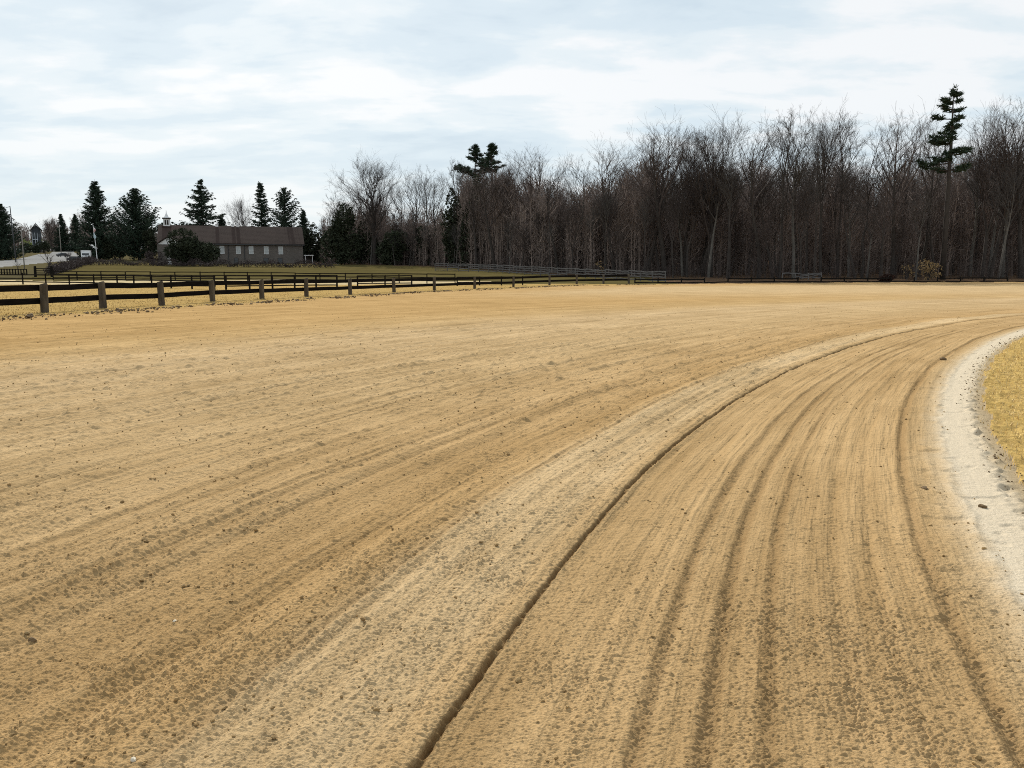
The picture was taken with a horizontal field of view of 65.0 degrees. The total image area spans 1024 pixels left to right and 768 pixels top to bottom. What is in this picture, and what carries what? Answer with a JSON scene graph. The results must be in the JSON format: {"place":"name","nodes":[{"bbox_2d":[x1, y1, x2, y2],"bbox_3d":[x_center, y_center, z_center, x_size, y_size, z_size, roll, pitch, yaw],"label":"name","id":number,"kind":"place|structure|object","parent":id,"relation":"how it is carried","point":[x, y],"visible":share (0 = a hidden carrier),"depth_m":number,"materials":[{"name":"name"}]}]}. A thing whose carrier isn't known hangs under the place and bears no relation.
{"place":"outdoors","nodes":[
{"label":"outdoors","id":0,"kind":"place"},
{"bbox_2d":[0,250,78,266],"bbox_3d":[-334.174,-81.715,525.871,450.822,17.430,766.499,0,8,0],"label":"road","id":1,"kind":"structure","parent":0,"point":[35,259],"depth_m":261.97,"materials":[{"name":"grey asphalt"}]},
{"bbox_2d":[0,249,291,280],"bbox_3d":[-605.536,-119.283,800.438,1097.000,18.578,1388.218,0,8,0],"label":"roadside ground","id":2,"kind":"structure","parent":0,"point":[30,268],"depth_m":187.44,"materials":[{"name":"green plant"}]},
{"bbox_2d":[0,204,29,259],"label":"spruce tree","id":3,"kind":"object","parent":2,"relation":"on","point":[6,251],"visible":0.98,"depth_m":257.14,"materials":[{"name":"green plant"}]},
{"bbox_2d":[43,255,97,273],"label":"hedge","id":4,"kind":"object","parent":2,"relation":"on","point":[73,264],"visible":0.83,"depth_m":161.73,"materials":[{"name":"plant"}]},
{"bbox_2d":[65,214,83,250],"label":"spruce tree","id":5,"kind":"object","parent":2,"relation":"on","point":[75,227],"visible":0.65,"depth_m":480.51,"materials":[{"name":"green plant"}]},
{"bbox_2d":[2,215,157,250],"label":"wood","id":6,"kind":"object","parent":2,"relation":"on","point":[25,233],"visible":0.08,"depth_m":505.68,"materials":[{"name":"brown plant"}]},
{"bbox_2d":[68,181,115,259],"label":"spruce tree","id":7,"kind":"object","parent":2,"relation":"on","point":[95,210],"visible":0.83,"depth_m":257.24,"materials":[{"name":"green plant"}]},
{"bbox_2d":[101,236,125,259],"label":"cedar tree","id":8,"kind":"object","parent":2,"relation":"on","point":[108,248],"visible":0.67,"depth_m":257.70,"materials":[{"name":"green plant"}]},
{"bbox_2d":[96,188,170,259],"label":"spruce tree","id":9,"kind":"object","parent":2,"relation":"on","point":[132,242],"visible":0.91,"depth_m":246.92,"materials":[{"name":"green plant"}]},
{"bbox_2d":[141,227,157,255],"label":"cedar tree","id":10,"kind":"object","parent":2,"relation":"on","point":[149,238],"visible":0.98,"depth_m":245.32,"materials":[{"name":"green plant"}]},
{"bbox_2d":[156,179,229,250],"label":"spruce tree","id":11,"kind":"object","parent":2,"relation":"on","point":[201,216],"visible":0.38,"depth_m":230.21,"materials":[{"name":"green plant"}]},
{"bbox_2d":[156,212,313,264],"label":"stone building","id":12,"kind":"structure","parent":2,"relation":"on","point":[236,243],"depth_m":212.02,"materials":[{"name":"grey"}]},
{"bbox_2d":[220,194,253,225],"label":"bare tree","id":13,"kind":"object","parent":2,"relation":"on","point":[241,219],"visible":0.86,"depth_m":268.64,"materials":[{"name":"grey plant"}]},
{"bbox_2d":[248,181,274,226],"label":"spruce tree","id":14,"kind":"object","parent":2,"relation":"on","point":[260,194],"visible":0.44,"depth_m":234.51,"materials":[{"name":"green plant"}]},
{"bbox_2d":[256,187,314,233],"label":"spruce tree","id":15,"kind":"object","parent":2,"relation":"on","point":[282,219],"visible":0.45,"depth_m":232.72,"materials":[{"name":"green plant"}]},
{"bbox_2d":[0,280,490,284],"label":"sandy path","id":16,"kind":"structure","parent":0,"point":[125,281],"depth_m":110.66,"materials":[{"name":"beige sand"}]},
{"bbox_2d":[0,284,674,318],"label":"dry grass ground","id":17,"kind":"structure","parent":0,"point":[293,295],"depth_m":58.22,"materials":[{"name":"plant"}]},
{"bbox_2d":[0,273,215,289],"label":"paddock fence","id":18,"kind":"object","parent":17,"relation":"on","point":[116,279],"visible":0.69,"depth_m":95.62,"materials":[{"name":"black wood"}]},
{"bbox_2d":[225,275,337,289],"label":"paddock fence","id":19,"kind":"object","parent":17,"relation":"on","point":[295,285],"visible":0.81,"depth_m":80.02,"materials":[{"name":"black wood"}]},
{"bbox_2d":[0,274,629,312],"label":"track fence","id":20,"kind":"object","parent":17,"relation":"on","point":[44,300],"visible":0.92,"depth_m":45.30,"materials":[{"name":"brown wood"}]},
{"bbox_2d":[20,263,676,284],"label":"pasture ground","id":21,"kind":"structure","parent":0,"point":[339,268],"depth_m":150.66,"materials":[{"name":"green plant"}]},
{"bbox_2d":[162,228,220,265],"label":"bush","id":22,"kind":"object","parent":21,"relation":"on","point":[186,249],"visible":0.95,"depth_m":191.97,"materials":[{"name":"green plant"}]},
{"bbox_2d":[85,258,338,267],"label":"hedge","id":23,"kind":"object","parent":21,"relation":"on","point":[189,263],"visible":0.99,"depth_m":185.74,"materials":[{"name":"plant"}]},
{"bbox_2d":[52,271,455,282],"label":"paddock fence","id":24,"kind":"object","parent":21,"relation":"on","point":[175,278],"visible":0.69,"depth_m":115.39,"materials":[{"name":"brown wood"}]},
{"bbox_2d":[435,263,665,281],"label":"split rail fence","id":25,"kind":"object","parent":21,"relation":"on","point":[557,270],"visible":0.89,"depth_m":133.20,"materials":[{"name":"brown wood"}]},
{"bbox_2d":[603,220,636,274],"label":"bare tree","id":26,"kind":"object","parent":21,"relation":"on","point":[617,240],"visible":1,"depth_m":132.04,"materials":[{"name":"brown plant"}]},
{"bbox_2d":[0,282,1023,767],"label":"dirt track","id":27,"kind":"structure","parent":0,"point":[466,696],"depth_m":5.08,"materials":[{"name":"beige sand"}]},
{"bbox_2d":[0,306,1023,767],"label":"soil crumbs","id":28,"kind":"object","parent":27,"relation":"on","point":[518,680],"visible":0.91,"depth_m":4.29,"materials":[{"name":"brown soil"}]},
{"bbox_2d":[0,282,1023,513],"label":"turf clods","id":29,"kind":"object","parent":27,"relation":"on","point":[30,315],"visible":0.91,"depth_m":38.63,"materials":[{"name":"brown soil"}]},
{"bbox_2d":[0,0,1023,245],"label":"sky","id":30,"kind":"structure","parent":0,"point":[158,98],"materials":[{"name":"white"}]},
{"bbox_2d":[294,261,1023,283],"bbox_3d":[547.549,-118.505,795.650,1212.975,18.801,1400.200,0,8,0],"label":"forest floor","id":31,"kind":"structure","parent":0,"point":[843,275],"depth_m":129.12,"materials":[{"name":"brown plant"}]},
{"bbox_2d":[303,223,327,261],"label":"cedar tree","id":32,"kind":"object","parent":31,"relation":"on","point":[309,241],"visible":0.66,"depth_m":227.52,"materials":[{"name":"green plant"}]},
{"bbox_2d":[318,203,362,264],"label":"cedar tree","id":33,"kind":"object","parent":31,"relation":"on","point":[340,247],"visible":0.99,"depth_m":201.30,"materials":[{"name":"green plant"}]},
{"bbox_2d":[351,220,378,263],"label":"cedar tree","id":34,"kind":"object","parent":31,"relation":"on","point":[363,242],"visible":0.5,"depth_m":206.72,"materials":[{"name":"green plant"}]},
{"bbox_2d":[330,147,402,263],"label":"bare tree","id":35,"kind":"object","parent":31,"relation":"on","point":[379,197],"visible":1,"depth_m":201.46,"materials":[{"name":"brown plant"}]},
{"bbox_2d":[374,229,410,264],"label":"cedar tree","id":36,"kind":"object","parent":31,"relation":"on","point":[385,251],"visible":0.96,"depth_m":197.97,"materials":[{"name":"green plant"}]},
{"bbox_2d":[391,167,426,264],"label":"bare tree","id":37,"kind":"object","parent":31,"relation":"on","point":[416,201],"visible":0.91,"depth_m":197.68,"materials":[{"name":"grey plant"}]},
{"bbox_2d":[407,164,443,228],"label":"bare tree","id":38,"kind":"object","parent":31,"relation":"on","point":[424,193],"visible":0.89,"depth_m":197.82,"materials":[{"name":"brown plant"}]},
{"bbox_2d":[422,165,459,264],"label":"bare tree","id":39,"kind":"object","parent":31,"relation":"on","point":[434,195],"visible":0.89,"depth_m":187.67,"materials":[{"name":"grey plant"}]},
{"bbox_2d":[433,157,467,266],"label":"bare tree","id":40,"kind":"object","parent":31,"relation":"on","point":[457,177],"visible":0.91,"depth_m":180.95,"materials":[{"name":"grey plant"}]},
{"bbox_2d":[440,188,464,266],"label":"cedar tree","id":41,"kind":"object","parent":31,"relation":"on","point":[450,215],"visible":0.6,"depth_m":182.13,"materials":[{"name":"green plant"}]},
{"bbox_2d":[452,144,490,196],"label":"pine tree","id":42,"kind":"object","parent":31,"relation":"on","point":[475,152],"visible":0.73,"depth_m":185.92,"materials":[{"name":"green plant"}]},
{"bbox_2d":[453,171,493,267],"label":"bare tree","id":43,"kind":"object","parent":31,"relation":"on","point":[474,225],"visible":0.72,"depth_m":169.10,"materials":[{"name":"brown plant"}]},
{"bbox_2d":[458,172,489,267],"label":"tree","id":44,"kind":"object","parent":31,"relation":"on","point":[462,241],"visible":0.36,"depth_m":178.02,"materials":[{"name":"green plant"}]},
{"bbox_2d":[478,142,505,185],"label":"pine tree","id":45,"kind":"object","parent":31,"relation":"on","point":[492,148],"visible":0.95,"depth_m":181.35,"materials":[{"name":"green plant"}]},
{"bbox_2d":[318,152,670,275],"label":"deep wood","id":46,"kind":"object","parent":31,"relation":"on","point":[634,251],"visible":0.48,"depth_m":154.30,"materials":[{"name":"brown plant"}]},
{"bbox_2d":[462,151,526,269],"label":"bare tree","id":47,"kind":"object","parent":31,"relation":"on","point":[494,188],"visible":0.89,"depth_m":161.94,"materials":[{"name":"brown plant"}]},
{"bbox_2d":[479,156,526,266],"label":"bare tree","id":48,"kind":"object","parent":31,"relation":"on","point":[506,192],"visible":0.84,"depth_m":160.38,"materials":[{"name":"brown plant"}]},
{"bbox_2d":[497,146,564,269],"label":"bare tree","id":49,"kind":"object","parent":31,"relation":"on","point":[531,177],"visible":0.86,"depth_m":155.28,"materials":[{"name":"brown plant"}]},
{"bbox_2d":[537,154,585,272],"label":"bare tree","id":50,"kind":"object","parent":31,"relation":"on","point":[548,198],"visible":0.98,"depth_m":145.03,"materials":[{"name":"brown plant"}]},
{"bbox_2d":[555,192,591,272],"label":"bare tree","id":51,"kind":"object","parent":31,"relation":"on","point":[575,216],"visible":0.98,"depth_m":140.37,"materials":[{"name":"brown plant"}]},
{"bbox_2d":[558,152,600,265],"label":"bare tree","id":52,"kind":"object","parent":31,"relation":"on","point":[583,182],"visible":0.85,"depth_m":145.87,"materials":[{"name":"brown plant"}]},
{"bbox_2d":[581,183,623,270],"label":"bare tree","id":53,"kind":"object","parent":31,"relation":"on","point":[610,210],"visible":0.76,"depth_m":135.15,"materials":[{"name":"brown plant"}]},
{"bbox_2d":[590,187,617,273],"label":"bare tree","id":54,"kind":"object","parent":31,"relation":"on","point":[606,204],"visible":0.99,"depth_m":132.62,"materials":[{"name":"brown plant"}]},
{"bbox_2d":[583,133,651,274],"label":"bare tree","id":55,"kind":"object","parent":31,"relation":"on","point":[608,191],"visible":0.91,"depth_m":136.71,"materials":[{"name":"brown plant"}]},
{"bbox_2d":[626,194,667,275],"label":"bare tree","id":56,"kind":"object","parent":31,"relation":"on","point":[647,228],"visible":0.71,"depth_m":132.32,"materials":[{"name":"brown plant"}]},
{"bbox_2d":[614,120,682,273],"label":"bare tree","id":57,"kind":"object","parent":31,"relation":"on","point":[656,233],"visible":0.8,"depth_m":131.74,"materials":[{"name":"brown plant"}]},
{"bbox_2d":[619,106,713,275],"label":"bare tree","id":58,"kind":"object","parent":31,"relation":"on","point":[661,240],"visible":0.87,"depth_m":130.56,"materials":[{"name":"brown plant"}]},
{"bbox_2d":[651,180,687,277],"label":"bare tree","id":59,"kind":"object","parent":31,"relation":"on","point":[671,198],"visible":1,"depth_m":126.06,"materials":[{"name":"brown plant"}]},
{"bbox_2d":[317,142,1023,276],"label":"deep wood","id":60,"kind":"object","parent":31,"relation":"on","point":[695,249],"visible":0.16,"depth_m":141.86,"materials":[{"name":"brown plant"}]},
{"bbox_2d":[319,252,1023,279],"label":"undergrowth","id":61,"kind":"object","parent":31,"relation":"on","point":[1008,268],"visible":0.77,"depth_m":126.01,"materials":[{"name":"brown plant"}]},
{"bbox_2d":[664,164,703,275],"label":"bare tree","id":62,"kind":"object","parent":31,"relation":"on","point":[681,256],"visible":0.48,"depth_m":132.10,"materials":[{"name":"brown plant"}]},
{"bbox_2d":[663,161,716,276],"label":"bare tree","id":63,"kind":"object","parent":31,"relation":"on","point":[690,218],"visible":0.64,"depth_m":129.69,"materials":[{"name":"brown plant"}]},
{"bbox_2d":[659,119,729,273],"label":"bare tree","id":64,"kind":"object","parent":31,"relation":"on","point":[684,249],"visible":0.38,"depth_m":135.16,"materials":[{"name":"brown plant"}]},
{"bbox_2d":[681,163,733,276],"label":"bare tree","id":65,"kind":"object","parent":31,"relation":"on","point":[704,261],"visible":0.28,"depth_m":131.43,"materials":[{"name":"brown plant"}]},
{"bbox_2d":[684,147,735,277],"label":"bare tree","id":66,"kind":"object","parent":31,"relation":"on","point":[712,241],"visible":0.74,"depth_m":127.54,"materials":[{"name":"brown plant"}]},
{"bbox_2d":[694,158,749,277],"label":"bare tree","id":67,"kind":"object","parent":31,"relation":"on","point":[732,202],"visible":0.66,"depth_m":126.33,"materials":[{"name":"brown plant"}]},
{"bbox_2d":[664,104,780,276],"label":"bare tree","id":68,"kind":"object","parent":31,"relation":"on","point":[709,229],"visible":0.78,"depth_m":126.97,"materials":[{"name":"brown plant"}]},
{"bbox_2d":[704,157,747,278],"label":"bare tree","id":69,"kind":"object","parent":31,"relation":"on","point":[733,183],"visible":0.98,"depth_m":122.78,"materials":[{"name":"brown plant"}]},
{"bbox_2d":[714,199,751,271],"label":"bare tree","id":70,"kind":"object","parent":31,"relation":"on","point":[735,233],"visible":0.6,"depth_m":136.82,"materials":[{"name":"brown plant"}]},
{"bbox_2d":[730,142,773,274],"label":"bare tree","id":71,"kind":"object","parent":31,"relation":"on","point":[759,190],"visible":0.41,"depth_m":138.41,"materials":[{"name":"brown plant"}]},
{"bbox_2d":[730,106,800,277],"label":"bare tree","id":72,"kind":"object","parent":31,"relation":"on","point":[751,174],"visible":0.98,"depth_m":124.17,"materials":[{"name":"brown plant"}]},
{"bbox_2d":[749,154,809,277],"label":"bare tree","id":73,"kind":"object","parent":31,"relation":"on","point":[762,216],"visible":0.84,"depth_m":126.60,"materials":[{"name":"brown plant"}]},
{"bbox_2d":[760,186,801,276],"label":"bare tree","id":74,"kind":"object","parent":31,"relation":"on","point":[775,216],"visible":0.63,"depth_m":131.79,"materials":[{"name":"brown plant"}]},
{"bbox_2d":[763,104,816,277],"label":"bare tree","id":75,"kind":"object","parent":31,"relation":"on","point":[781,210],"visible":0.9,"depth_m":124.22,"materials":[{"name":"brown plant"}]},
{"bbox_2d":[763,105,821,277],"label":"bare tree","id":76,"kind":"object","parent":31,"relation":"on","point":[800,173],"visible":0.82,"depth_m":124.69,"materials":[{"name":"brown plant"}]},
{"bbox_2d":[777,180,823,278],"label":"bare tree","id":77,"kind":"object","parent":31,"relation":"on","point":[799,201],"visible":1,"depth_m":121.33,"materials":[{"name":"brown plant"}]},
{"bbox_2d":[778,152,833,274],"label":"bare tree","id":78,"kind":"object","parent":31,"relation":"on","point":[795,226],"visible":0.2,"depth_m":137.87,"materials":[{"name":"brown plant"}]},
{"bbox_2d":[796,134,836,278],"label":"bare tree","id":79,"kind":"object","parent":31,"relation":"on","point":[819,171],"visible":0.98,"depth_m":121.73,"materials":[{"name":"brown plant"}]},
{"bbox_2d":[797,163,835,276],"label":"bare tree","id":80,"kind":"object","parent":31,"relation":"on","point":[812,189],"visible":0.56,"depth_m":126.91,"materials":[{"name":"brown plant"}]},
{"bbox_2d":[634,277,1023,282],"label":"wood edge fence","id":81,"kind":"object","parent":31,"relation":"on","point":[821,278],"visible":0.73,"depth_m":111.81,"materials":[{"name":"brown wood"}]},
{"bbox_2d":[797,97,873,277],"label":"bare tree","id":82,"kind":"object","parent":31,"relation":"on","point":[829,137],"visible":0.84,"depth_m":123.99,"materials":[{"name":"brown plant"}]},
{"bbox_2d":[824,147,868,273],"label":"bare tree","id":83,"kind":"object","parent":31,"relation":"on","point":[835,212],"visible":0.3,"depth_m":135.34,"materials":[{"name":"brown plant"}]},
{"bbox_2d":[821,110,878,277],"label":"bare tree","id":84,"kind":"object","parent":31,"relation":"on","point":[845,159],"visible":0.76,"depth_m":126.72,"materials":[{"name":"brown plant"}]},
{"bbox_2d":[826,161,877,276],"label":"bare tree","id":85,"kind":"object","parent":31,"relation":"on","point":[848,257],"visible":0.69,"depth_m":127.53,"materials":[{"name":"brown plant"}]},
{"bbox_2d":[829,154,894,277],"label":"bare tree","id":86,"kind":"object","parent":31,"relation":"on","point":[850,205],"visible":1,"depth_m":122.96,"materials":[{"name":"brown plant"}]},
{"bbox_2d":[831,116,913,277],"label":"bare tree","id":87,"kind":"object","parent":31,"relation":"on","point":[863,255],"visible":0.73,"depth_m":126.24,"materials":[{"name":"brown plant"}]},
{"bbox_2d":[853,94,944,274],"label":"bare tree","id":88,"kind":"object","parent":31,"relation":"on","point":[892,237],"visible":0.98,"depth_m":122.71,"materials":[{"name":"brown plant"}]},
{"bbox_2d":[906,180,946,279],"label":"bare tree","id":89,"kind":"object","parent":31,"relation":"on","point":[924,218],"visible":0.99,"depth_m":120.19,"materials":[{"name":"brown plant"}]},
{"bbox_2d":[900,107,971,276],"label":"bare tree","id":90,"kind":"object","parent":31,"relation":"on","point":[927,235],"visible":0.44,"depth_m":128.90,"materials":[{"name":"brown plant"}]},
{"bbox_2d":[910,176,972,277],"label":"bare tree","id":91,"kind":"object","parent":31,"relation":"on","point":[939,202],"visible":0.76,"depth_m":127.08,"materials":[{"name":"brown plant"}]},
{"bbox_2d":[915,84,975,279],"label":"pine tree","id":92,"kind":"object","parent":31,"relation":"on","point":[951,126],"visible":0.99,"depth_m":118.82,"materials":[{"name":"green plant"}]},
{"bbox_2d":[946,139,1011,276],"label":"bare tree","id":93,"kind":"object","parent":31,"relation":"on","point":[974,235],"visible":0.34,"depth_m":130.95,"materials":[{"name":"brown plant"}]},
{"bbox_2d":[956,95,1023,276],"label":"bare tree","id":94,"kind":"object","parent":31,"relation":"on","point":[993,141],"visible":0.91,"depth_m":123.43,"materials":[{"name":"brown plant"}]},
{"bbox_2d":[963,130,1023,277],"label":"bare tree","id":95,"kind":"object","parent":31,"relation":"on","point":[997,247],"visible":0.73,"depth_m":123.85,"materials":[{"name":"brown plant"}]},
{"bbox_2d":[966,144,1023,276],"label":"bare tree","id":96,"kind":"object","parent":31,"relation":"on","point":[993,241],"visible":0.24,"depth_m":128.59,"materials":[{"name":"brown plant"}]},
{"bbox_2d":[971,96,1023,276],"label":"bare tree","id":97,"kind":"object","parent":31,"relation":"on","point":[1006,218],"visible":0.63,"depth_m":126.11,"materials":[{"name":"brown plant"}]},
{"bbox_2d":[980,100,1023,277],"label":"bare tree","id":98,"kind":"object","parent":31,"relation":"on","point":[1020,249],"visible":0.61,"depth_m":125.34,"materials":[{"name":"brown plant"}]},
{"bbox_2d":[981,157,1023,277],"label":"bare tree","id":99,"kind":"object","parent":31,"relation":"on","point":[1004,205],"visible":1,"depth_m":120.20,"materials":[{"name":"brown plant"}]},
{"bbox_2d":[984,180,1023,276],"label":"bare tree","id":100,"kind":"object","parent":31,"relation":"on","point":[1009,230],"visible":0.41,"depth_m":128.81,"materials":[{"name":"brown plant"}]},
{"bbox_2d":[936,329,1023,624],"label":"track margin","id":101,"kind":"object","parent":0,"point":[998,524],"visible":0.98,"depth_m":6.84,"materials":[{"name":"sand"}]},
{"bbox_2d":[970,334,1023,485],"bbox_3d":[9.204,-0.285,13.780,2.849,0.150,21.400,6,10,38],"label":"infield grass","id":102,"kind":"structure","parent":0,"point":[1013,360],"depth_m":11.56,"materials":[{"name":"plant"}]},
{"bbox_3d":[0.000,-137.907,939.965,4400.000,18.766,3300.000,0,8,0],"label":"ground","id":103,"kind":"structure","parent":0,"visible":0},
{"bbox_2d":[51,214,71,250],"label":"spruce tree","id":104,"kind":"object","parent":103,"relation":"on","point":[63,238],"visible":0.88,"depth_m":480.84,"materials":[{"name":"green plant"}]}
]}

